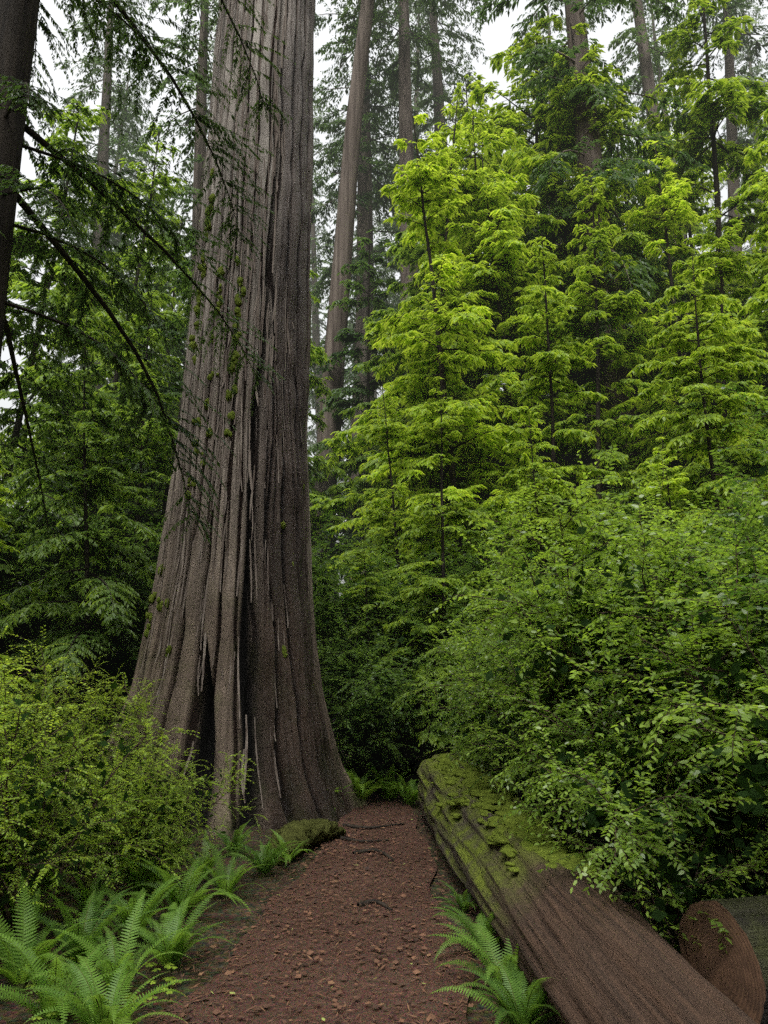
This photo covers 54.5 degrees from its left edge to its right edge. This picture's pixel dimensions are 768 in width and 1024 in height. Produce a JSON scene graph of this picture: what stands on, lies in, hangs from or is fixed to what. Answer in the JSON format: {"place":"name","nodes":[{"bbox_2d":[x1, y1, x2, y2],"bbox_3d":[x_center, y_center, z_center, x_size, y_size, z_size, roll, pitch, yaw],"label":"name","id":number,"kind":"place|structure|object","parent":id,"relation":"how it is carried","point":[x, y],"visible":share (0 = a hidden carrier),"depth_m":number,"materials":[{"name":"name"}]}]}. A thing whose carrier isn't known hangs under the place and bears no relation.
{"place":"outdoors","nodes":[
{"label":"outdoors","id":0,"kind":"place"},
{"bbox_2d":[122,789,501,1023],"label":"trail path","id":1,"kind":"structure","parent":0,"point":[378,805],"depth_m":4.33,"materials":[{"name":"brown soil"}]},
{"bbox_2d":[338,823,403,909],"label":"tree roots","id":2,"kind":"object","parent":1,"relation":"on","point":[373,901],"visible":0.96,"depth_m":6.93,"materials":[{"name":"brown wood"}]},
{"bbox_2d":[0,700,753,1023],"bbox_3d":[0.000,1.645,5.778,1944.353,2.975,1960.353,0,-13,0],"label":"ground","id":3,"kind":"structure","parent":0,"point":[229,910],"depth_m":5.10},
{"bbox_2d":[0,451,35,754],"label":"hemlock tree","id":4,"kind":"object","parent":3,"relation":"on","point":[7,527],"visible":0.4,"depth_m":9.95,"materials":[{"name":"plant"}]},
{"bbox_2d":[0,445,58,699],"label":"hemlock tree","id":5,"kind":"object","parent":3,"relation":"on","point":[7,566],"visible":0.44,"depth_m":11.91,"materials":[{"name":"green plant"}]},
{"bbox_2d":[0,673,98,841],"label":"shrub","id":6,"kind":"object","parent":3,"relation":"on","point":[43,715],"visible":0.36,"depth_m":5.46,"materials":[{"name":"green plant"}]},
{"bbox_2d":[0,874,118,991],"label":"sword fern","id":7,"kind":"object","parent":3,"relation":"on","point":[9,952],"visible":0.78,"depth_m":3.92,"materials":[{"name":"plant"}]},
{"bbox_2d":[0,98,143,573],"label":"hemlock tree","id":8,"kind":"object","parent":3,"relation":"on","point":[21,277],"visible":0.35,"depth_m":16.00,"materials":[{"name":"green plant"}]},
{"bbox_2d":[0,933,152,1023],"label":"sword fern","id":9,"kind":"object","parent":3,"relation":"on","point":[46,999],"visible":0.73,"depth_m":3.44,"materials":[{"name":"plant"}]},
{"bbox_2d":[0,315,157,780],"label":"hemlock tree","id":10,"kind":"object","parent":3,"relation":"on","point":[87,634],"visible":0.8,"depth_m":11.07,"materials":[{"name":"green plant"}]},
{"bbox_2d":[0,452,163,747],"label":"tree","id":11,"kind":"object","parent":3,"relation":"on","point":[47,564],"visible":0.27,"depth_m":12.43,"materials":[{"name":"green plant"}]},
{"bbox_2d":[0,654,168,838],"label":"shrub","id":12,"kind":"object","parent":3,"relation":"on","point":[112,723],"visible":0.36,"depth_m":8.02,"materials":[{"name":"green plant"}]},
{"bbox_2d":[18,553,153,747],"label":"understory bush","id":13,"kind":"object","parent":3,"relation":"on","point":[131,654],"visible":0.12,"depth_m":11.65,"materials":[{"name":"green plant"}]},
{"bbox_2d":[27,61,148,488],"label":"redwood tree","id":14,"kind":"object","parent":3,"relation":"on","point":[114,169],"visible":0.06,"depth_m":58.23,"materials":[{"name":"green plant"}]},
{"bbox_2d":[6,887,170,966],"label":"sword fern","id":15,"kind":"object","parent":3,"relation":"on","point":[95,935],"visible":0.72,"depth_m":4.15,"materials":[{"name":"plant"}]},
{"bbox_2d":[17,0,167,424],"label":"redwood tree","id":16,"kind":"object","parent":3,"relation":"on","point":[103,144],"visible":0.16,"depth_m":51.08,"materials":[{"name":"green plant"}]},
{"bbox_2d":[0,123,190,741],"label":"hemlock tree","id":17,"kind":"object","parent":3,"relation":"on","point":[159,180],"visible":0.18,"depth_m":22.75,"materials":[{"name":"green plant"}]},
{"bbox_2d":[45,866,153,917],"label":"sword fern","id":18,"kind":"object","parent":3,"relation":"on","point":[84,895],"visible":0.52,"depth_m":5.03,"materials":[{"name":"plant"}]},
{"bbox_2d":[0,625,199,941],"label":"shrub","id":19,"kind":"object","parent":3,"relation":"on","point":[14,791],"visible":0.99,"depth_m":4.66,"materials":[{"name":"green plant"}]},
{"bbox_2d":[31,289,182,742],"bbox_3d":[-4.756,0.199,13.993,3.571,9.526,3.477,-12,-18,41],"label":"hemlock tree","id":20,"kind":"object","parent":3,"relation":"on","point":[155,448],"visible":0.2,"depth_m":14.03,"materials":[{"name":"green plant"}]},
{"bbox_2d":[22,955,193,1023],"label":"sword fern","id":21,"kind":"object","parent":3,"relation":"on","point":[105,1013],"visible":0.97,"depth_m":3.28,"materials":[{"name":"plant"}]},
{"bbox_2d":[23,892,193,998],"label":"sword fern","id":22,"kind":"object","parent":3,"relation":"on","point":[105,968],"visible":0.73,"depth_m":3.82,"materials":[{"name":"plant"}]},
{"bbox_2d":[8,724,213,870],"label":"shrub","id":23,"kind":"object","parent":3,"relation":"on","point":[71,790],"visible":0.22,"depth_m":6.38,"materials":[{"name":"green plant"}]},
{"bbox_2d":[42,221,199,570],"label":"hemlock tree","id":24,"kind":"object","parent":3,"relation":"on","point":[176,392],"visible":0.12,"depth_m":16.66,"materials":[{"name":"green plant"}]},
{"bbox_2d":[66,219,193,529],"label":"hemlock tree","id":25,"kind":"object","parent":3,"relation":"on","point":[176,353],"visible":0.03,"depth_m":29.11,"materials":[{"name":"green plant"}]},
{"bbox_2d":[59,871,209,943],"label":"sword fern","id":26,"kind":"object","parent":3,"relation":"on","point":[127,911],"visible":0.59,"depth_m":4.55,"materials":[{"name":"plant"}]},
{"bbox_2d":[88,850,189,899],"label":"sword fern","id":27,"kind":"object","parent":3,"relation":"on","point":[146,875],"visible":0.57,"depth_m":5.41,"materials":[{"name":"plant"}]},
{"bbox_2d":[0,0,295,560],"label":"tree branches","id":28,"kind":"object","parent":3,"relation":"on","point":[19,19],"visible":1,"depth_m":7.54,"materials":[{"name":"green plant"}]},
{"bbox_2d":[111,0,219,381],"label":"redwood tree","id":29,"kind":"object","parent":3,"relation":"on","point":[202,97],"visible":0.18,"depth_m":39.63,"materials":[{"name":"green plant"}]},
{"bbox_2d":[64,728,267,899],"bbox_3d":[-1.705,2.323,5.809,1.292,1.229,1.347,8,-15,-31],"label":"shrub","id":30,"kind":"object","parent":3,"relation":"on","point":[159,823],"visible":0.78,"depth_m":5.62,"materials":[{"name":"green plant"}]},
{"bbox_2d":[107,890,232,970],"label":"sword fern","id":31,"kind":"object","parent":3,"relation":"on","point":[175,942],"visible":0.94,"depth_m":4.15,"materials":[{"name":"plant"}]},
{"bbox_2d":[118,855,252,919],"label":"sword fern","id":32,"kind":"object","parent":3,"relation":"on","point":[188,887],"visible":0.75,"depth_m":4.97,"materials":[{"name":"plant"}]},
{"bbox_2d":[68,0,367,835],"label":"redwood","id":33,"kind":"object","parent":3,"relation":"on","point":[312,774],"visible":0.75,"depth_m":9.56,"materials":[{"name":"brown plant"}]},
{"bbox_2d":[126,168,304,717],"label":"moss tufts","id":34,"kind":"object","parent":33,"relation":"attached to","point":[228,397],"visible":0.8,"depth_m":9.94,"materials":[{"name":"plant"}]},
{"bbox_2d":[136,0,318,806],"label":"bark strips","id":35,"kind":"object","parent":33,"relation":"attached to","point":[245,318],"visible":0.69,"depth_m":10.06,"materials":[{"name":"wood"}]},
{"bbox_2d":[176,837,274,899],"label":"sword fern","id":36,"kind":"object","parent":3,"relation":"on","point":[229,884],"visible":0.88,"depth_m":5.50,"materials":[{"name":"plant"}]},
{"bbox_2d":[224,841,307,876],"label":"sword fern","id":37,"kind":"object","parent":3,"relation":"on","point":[265,857],"visible":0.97,"depth_m":6.09,"materials":[{"name":"plant"}]},
{"bbox_2d":[112,496,430,754],"bbox_3d":[-1.583,2.325,13.169,5.938,4.705,3.594,-4,-13,15],"label":"understory bush","id":38,"kind":"object","parent":3,"relation":"on","point":[322,567],"visible":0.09,"depth_m":12.58,"materials":[{"name":"green plant"}]},
{"bbox_2d":[265,818,345,865],"bbox_3d":[-0.792,3.102,7.133,0.415,0.297,1.354,-5,-14,20],"label":"mossy rock","id":39,"kind":"object","parent":3,"relation":"on","point":[317,832],"visible":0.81,"depth_m":7.01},
{"bbox_2d":[307,86,353,600],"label":"redwood tree","id":40,"kind":"object","parent":3,"relation":"on","point":[317,321],"visible":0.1,"depth_m":68.70,"materials":[{"name":"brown plant"}]},
{"bbox_2d":[307,270,366,615],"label":"hemlock tree","id":41,"kind":"object","parent":3,"relation":"on","point":[315,498],"visible":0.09,"depth_m":23.09,"materials":[{"name":"green plant"}]},
{"bbox_2d":[320,63,396,482],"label":"redwood tree","id":42,"kind":"object","parent":3,"relation":"on","point":[351,324],"visible":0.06,"depth_m":83.27,"materials":[{"name":"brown plant"}]},
{"bbox_2d":[307,221,413,552],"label":"hemlock tree","id":43,"kind":"object","parent":3,"relation":"on","point":[347,335],"visible":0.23,"depth_m":30.37,"materials":[{"name":"green plant"}]},
{"bbox_2d":[308,0,434,586],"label":"redwood tree","id":44,"kind":"object","parent":3,"relation":"on","point":[366,206],"visible":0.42,"depth_m":44.01,"materials":[{"name":"green plant"}]},
{"bbox_2d":[336,520,409,788],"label":"hemlock tree","id":45,"kind":"object","parent":3,"relation":"on","point":[376,596],"visible":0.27,"depth_m":11.68,"materials":[{"name":"plant"}]},
{"bbox_2d":[310,0,447,596],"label":"redwood tree","id":46,"kind":"object","parent":3,"relation":"on","point":[337,319],"visible":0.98,"depth_m":33.57,"materials":[{"name":"brown plant"}]},
{"bbox_2d":[317,593,447,793],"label":"understory bush","id":47,"kind":"object","parent":3,"relation":"on","point":[365,721],"visible":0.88,"depth_m":10.44,"materials":[{"name":"green plant"}]},
{"bbox_2d":[341,0,460,443],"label":"redwood tree","id":48,"kind":"object","parent":3,"relation":"on","point":[389,270],"visible":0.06,"depth_m":67.20,"materials":[{"name":"green plant"}]},
{"bbox_2d":[312,536,491,780],"bbox_3d":[-0.005,2.393,12.506,5.398,4.277,3.267,-8,-15,30],"label":"understory bush","id":49,"kind":"object","parent":3,"relation":"on","point":[349,599],"visible":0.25,"depth_m":12.06,"materials":[{"name":"green plant"}]},
{"bbox_2d":[351,383,455,771],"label":"hemlock tree","id":50,"kind":"object","parent":3,"relation":"on","point":[375,515],"visible":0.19,"depth_m":14.88,"materials":[{"name":"plant"}]},
{"bbox_2d":[330,0,486,420],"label":"redwood tree","id":51,"kind":"object","parent":3,"relation":"on","point":[403,64],"visible":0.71,"depth_m":42.16,"materials":[{"name":"green plant"}]},
{"bbox_2d":[314,199,502,609],"bbox_3d":[1.178,-2.646,24.977,7.554,20.694,7.757,3,-10,1],"label":"hemlock tree","id":52,"kind":"object","parent":3,"relation":"on","point":[359,484],"visible":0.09,"depth_m":25.58,"materials":[{"name":"green plant"}]},
{"bbox_2d":[310,102,530,735],"bbox_3d":[0.971,-2.767,21.087,6.362,18.992,6.834,-12,-18,43],"label":"hemlock tree","id":53,"kind":"object","parent":3,"relation":"on","point":[448,298],"visible":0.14,"depth_m":20.95,"materials":[{"name":"plant"}]},
{"bbox_2d":[364,305,488,750],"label":"hemlock tree","id":54,"kind":"object","parent":3,"relation":"on","point":[465,388],"visible":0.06,"depth_m":18.29,"materials":[{"name":"green plant"}]},
{"bbox_2d":[314,501,553,750],"bbox_3d":[1.768,2.256,13.763,6.477,5.133,3.920,2,-13,-9],"label":"understory bush","id":55,"kind":"object","parent":3,"relation":"on","point":[431,572],"visible":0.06,"depth_m":12.98,"materials":[{"name":"green plant"}]},
{"bbox_2d":[371,0,504,390],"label":"redwood tree","id":56,"kind":"object","parent":3,"relation":"on","point":[438,97],"visible":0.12,"depth_m":51.15,"materials":[{"name":"green plant"}]},
{"bbox_2d":[368,377,515,758],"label":"hemlock tree","id":57,"kind":"object","parent":3,"relation":"on","point":[430,587],"visible":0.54,"depth_m":11.35,"materials":[{"name":"plant"}]},
{"bbox_2d":[357,585,535,758],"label":"understory bush","id":58,"kind":"object","parent":3,"relation":"on","point":[417,705],"visible":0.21,"depth_m":10.61,"materials":[{"name":"green plant"}]},
{"bbox_2d":[351,545,543,788],"bbox_3d":[2.061,2.280,11.166,4.858,3.850,2.940,-9,-16,33],"label":"understory bush","id":59,"kind":"object","parent":3,"relation":"on","point":[462,603],"visible":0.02,"depth_m":11.06,"materials":[{"name":"green plant"}]},
{"bbox_2d":[346,111,580,747],"bbox_3d":[1.913,-2.213,16.950,5.234,15.944,5.859,-2,-13,8],"label":"hemlock tree","id":60,"kind":"object","parent":3,"relation":"on","point":[474,443],"visible":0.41,"depth_m":17.21,"materials":[{"name":"plant"}]},
{"bbox_2d":[431,906,501,961],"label":"sword fern","id":61,"kind":"object","parent":3,"relation":"on","point":[485,922],"visible":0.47,"depth_m":4.42,"materials":[{"name":"plant"}]},
{"bbox_2d":[428,923,523,994],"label":"sword fern","id":62,"kind":"object","parent":3,"relation":"on","point":[494,969],"visible":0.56,"depth_m":3.86,"materials":[{"name":"plant"}]},
{"bbox_2d":[394,640,571,833],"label":"huckleberry bush","id":63,"kind":"object","parent":3,"relation":"on","point":[428,701],"visible":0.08,"depth_m":8.72,"materials":[{"name":"green plant"}]},
{"bbox_2d":[351,105,621,745],"bbox_3d":[2.508,-3.353,22.154,8.750,20.730,10.062,-9,-13,37],"label":"hemlock tree","id":64,"kind":"object","parent":3,"relation":"on","point":[525,206],"visible":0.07,"depth_m":23.07,"materials":[{"name":"plant"}]},
{"bbox_2d":[454,621,526,803],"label":"shrub","id":65,"kind":"object","parent":3,"relation":"on","point":[480,759],"visible":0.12,"depth_m":8.38,"materials":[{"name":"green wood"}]},
{"bbox_2d":[424,72,562,475],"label":"hemlock tree","id":66,"kind":"object","parent":3,"relation":"on","point":[462,111],"visible":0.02,"depth_m":32.45,"materials":[{"name":"plant"}]},
{"bbox_2d":[430,953,564,1023],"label":"sword fern","id":67,"kind":"object","parent":3,"relation":"on","point":[533,1001],"visible":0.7,"depth_m":3.34,"materials":[{"name":"plant"}]},
{"bbox_2d":[386,551,623,860],"bbox_3d":[1.825,1.859,7.314,3.202,2.906,3.105,-2,-13,9],"label":"huckleberry bush","id":68,"kind":"object","parent":3,"relation":"on","point":[479,710],"visible":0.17,"depth_m":6.92,"materials":[{"name":"green plant"}]},
{"bbox_2d":[348,13,671,559],"bbox_3d":[4.827,-6.175,25.895,11.976,28.372,13.770,1,-11,12],"label":"hemlock tree","id":69,"kind":"object","parent":3,"relation":"on","point":[527,159],"visible":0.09,"depth_m":27.15,"materials":[{"name":"plant"}]},
{"bbox_2d":[408,154,640,575],"bbox_3d":[3.796,-2.279,20.102,8.532,17.580,7.420,-10,-14,32],"label":"hemlock tree","id":70,"kind":"object","parent":3,"relation":"on","point":[505,241],"visible":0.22,"depth_m":20.70,"materials":[{"name":"plant"}]},
{"bbox_2d":[418,522,632,782],"bbox_3d":[2.554,2.118,10.500,4.269,3.874,4.140,0,-13,1],"label":"huckleberry bush","id":71,"kind":"object","parent":3,"relation":"on","point":[463,621],"visible":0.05,"depth_m":10.58,"materials":[{"name":"green plant"}]},
{"bbox_2d":[395,460,676,606],"bbox_3d":[3.610,2.216,15.470,7.557,5.988,4.574,0,-13,1],"label":"understory bush","id":72,"kind":"object","parent":3,"relation":"on","point":[615,500],"visible":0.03,"depth_m":14.82,"materials":[{"name":"green plant"}]},
{"bbox_2d":[487,419,595,611],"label":"hemlock tree","id":73,"kind":"object","parent":3,"relation":"on","point":[549,483],"visible":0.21,"depth_m":12.96,"materials":[{"name":"plant"}]},
{"bbox_2d":[488,233,648,594],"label":"hemlock tree","id":74,"kind":"object","parent":3,"relation":"on","point":[546,361],"visible":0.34,"depth_m":14.95,"materials":[{"name":"plant"}]},
{"bbox_2d":[417,752,756,1023],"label":"fallen log","id":75,"kind":"object","parent":3,"relation":"on","point":[597,956],"visible":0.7,"depth_m":3.33,"materials":[{"name":"wood"}]},
{"bbox_2d":[426,753,598,879],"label":"moss","id":76,"kind":"object","parent":75,"relation":"on","point":[487,800],"visible":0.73,"depth_m":5.34,"materials":[{"name":"plant"}]},
{"bbox_2d":[424,444,767,895],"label":"huckleberry bush","id":77,"kind":"object","parent":3,"relation":"on","point":[574,619],"visible":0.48,"depth_m":5.47,"materials":[{"name":"green plant"}]},
{"bbox_2d":[430,571,766,864],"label":"huckleberry bush","id":78,"kind":"object","parent":3,"relation":"on","point":[545,701],"visible":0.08,"depth_m":5.76,"materials":[{"name":"green plant"}]},
{"bbox_2d":[517,174,680,567],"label":"hemlock tree","id":79,"kind":"object","parent":3,"relation":"on","point":[590,300],"visible":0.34,"depth_m":19.53,"materials":[{"name":"plant"}]},
{"bbox_2d":[470,0,733,502],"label":"redwood tree","id":80,"kind":"object","parent":3,"relation":"on","point":[588,151],"visible":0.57,"depth_m":25.14,"materials":[{"name":"green plant"}]},
{"bbox_2d":[447,472,767,788],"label":"huckleberry bush","id":81,"kind":"object","parent":3,"relation":"on","point":[669,522],"visible":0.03,"depth_m":7.20,"materials":[{"name":"green plant"}]},
{"bbox_2d":[460,651,767,953],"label":"huckleberry bush","id":82,"kind":"object","parent":3,"relation":"on","point":[703,850],"visible":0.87,"depth_m":4.01,"materials":[{"name":"green plant"}]},
{"bbox_2d":[503,22,733,559],"bbox_3d":[7.752,-5.213,24.252,8.353,25.568,9.324,-4,-14,18],"label":"hemlock tree","id":83,"kind":"object","parent":3,"relation":"on","point":[624,237],"visible":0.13,"depth_m":24.96,"materials":[{"name":"plant"}]},
{"bbox_2d":[518,505,767,888],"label":"huckleberry bush","id":84,"kind":"object","parent":3,"relation":"on","point":[580,702],"visible":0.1,"depth_m":5.39,"materials":[{"name":"green plant"}]},
{"bbox_2d":[564,0,723,263],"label":"redwood tree","id":85,"kind":"object","parent":3,"relation":"on","point":[644,50],"visible":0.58,"depth_m":43.77,"materials":[{"name":"green plant"}]},
{"bbox_2d":[536,479,767,898],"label":"huckleberry bush","id":86,"kind":"object","parent":3,"relation":"on","point":[721,748],"visible":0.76,"depth_m":4.29,"materials":[{"name":"green plant"}]},
{"bbox_2d":[557,149,767,506],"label":"hemlock tree","id":87,"kind":"object","parent":3,"relation":"on","point":[710,286],"visible":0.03,"depth_m":26.49,"materials":[{"name":"green plant"}]},
{"bbox_2d":[643,437,705,583],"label":"hemlock tree","id":88,"kind":"object","parent":3,"relation":"on","point":[668,483],"visible":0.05,"depth_m":10.12,"materials":[{"name":"plant"}]},
{"bbox_2d":[586,483,767,819],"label":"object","id":89,"kind":"object","parent":3,"relation":"on","point":[745,533],"visible":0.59,"depth_m":4.35,"materials":[{"name":"green plant"}]},
{"bbox_2d":[601,140,767,548],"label":"hemlock tree","id":90,"kind":"object","parent":3,"relation":"on","point":[642,220],"visible":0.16,"depth_m":21.60,"materials":[{"name":"plant"}]},
{"bbox_2d":[618,0,765,310],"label":"redwood tree","id":91,"kind":"object","parent":3,"relation":"on","point":[650,31],"visible":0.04,"depth_m":60.19,"materials":[{"name":"green plant"}]},
{"bbox_2d":[623,191,767,551],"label":"hemlock tree","id":92,"kind":"object","parent":3,"relation":"on","point":[723,269],"visible":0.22,"depth_m":16.43,"materials":[{"name":"plant"}]},
{"bbox_2d":[626,253,767,567],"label":"hemlock tree","id":93,"kind":"object","parent":3,"relation":"on","point":[692,429],"visible":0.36,"depth_m":12.52,"materials":[{"name":"plant"}]},
{"bbox_2d":[641,103,761,505],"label":"hemlock tree","id":94,"kind":"object","parent":3,"relation":"on","point":[727,286],"visible":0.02,"depth_m":29.73,"materials":[{"name":"plant"}]},
{"bbox_2d":[638,0,767,537],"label":"hemlock tree","id":95,"kind":"object","parent":3,"relation":"on","point":[738,100],"visible":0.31,"depth_m":26.17,"materials":[{"name":"plant"}]},
{"bbox_2d":[648,384,767,593],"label":"tree","id":96,"kind":"object","parent":3,"relation":"on","point":[762,470],"visible":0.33,"depth_m":6.38,"materials":[{"name":"green plant"}]},
{"bbox_2d":[654,0,767,303],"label":"redwood tree","id":97,"kind":"object","parent":3,"relation":"on","point":[730,11],"visible":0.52,"depth_m":44.61,"materials":[{"name":"green plant"}]},
{"bbox_2d":[678,895,767,1023],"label":"sawn log","id":98,"kind":"object","parent":3,"relation":"on","point":[737,974],"visible":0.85,"depth_m":3.40,"materials":[{"name":"brown wood"}]},
{"bbox_2d":[709,122,767,522],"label":"hemlock tree","id":99,"kind":"object","parent":3,"relation":"on","point":[762,136],"visible":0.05,"depth_m":27.05,"materials":[{"name":"green plant"}]},
{"bbox_2d":[713,0,767,309],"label":"redwood tree","id":100,"kind":"object","parent":3,"relation":"on","point":[762,65],"visible":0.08,"depth_m":77.97,"materials":[{"name":"green plant"}]},
{"bbox_2d":[725,192,767,539],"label":"hemlock tree","id":101,"kind":"object","parent":3,"relation":"on","point":[758,301],"visible":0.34,"depth_m":16.93,"materials":[{"name":"plant"}]},
{"bbox_2d":[732,175,767,516],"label":"hemlock tree","id":102,"kind":"object","parent":3,"relation":"on","point":[761,327],"visible":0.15,"depth_m":21.45,"materials":[{"name":"plant"}]},
{"bbox_2d":[733,109,767,469],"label":"hemlock tree","id":103,"kind":"object","parent":3,"relation":"on","point":[753,156],"visible":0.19,"depth_m":23.89,"materials":[{"name":"plant"}]},
{"bbox_2d":[0,0,767,595],"label":"sky","id":104,"kind":"structure","parent":0,"point":[496,37],"materials":[{"name":"white"}]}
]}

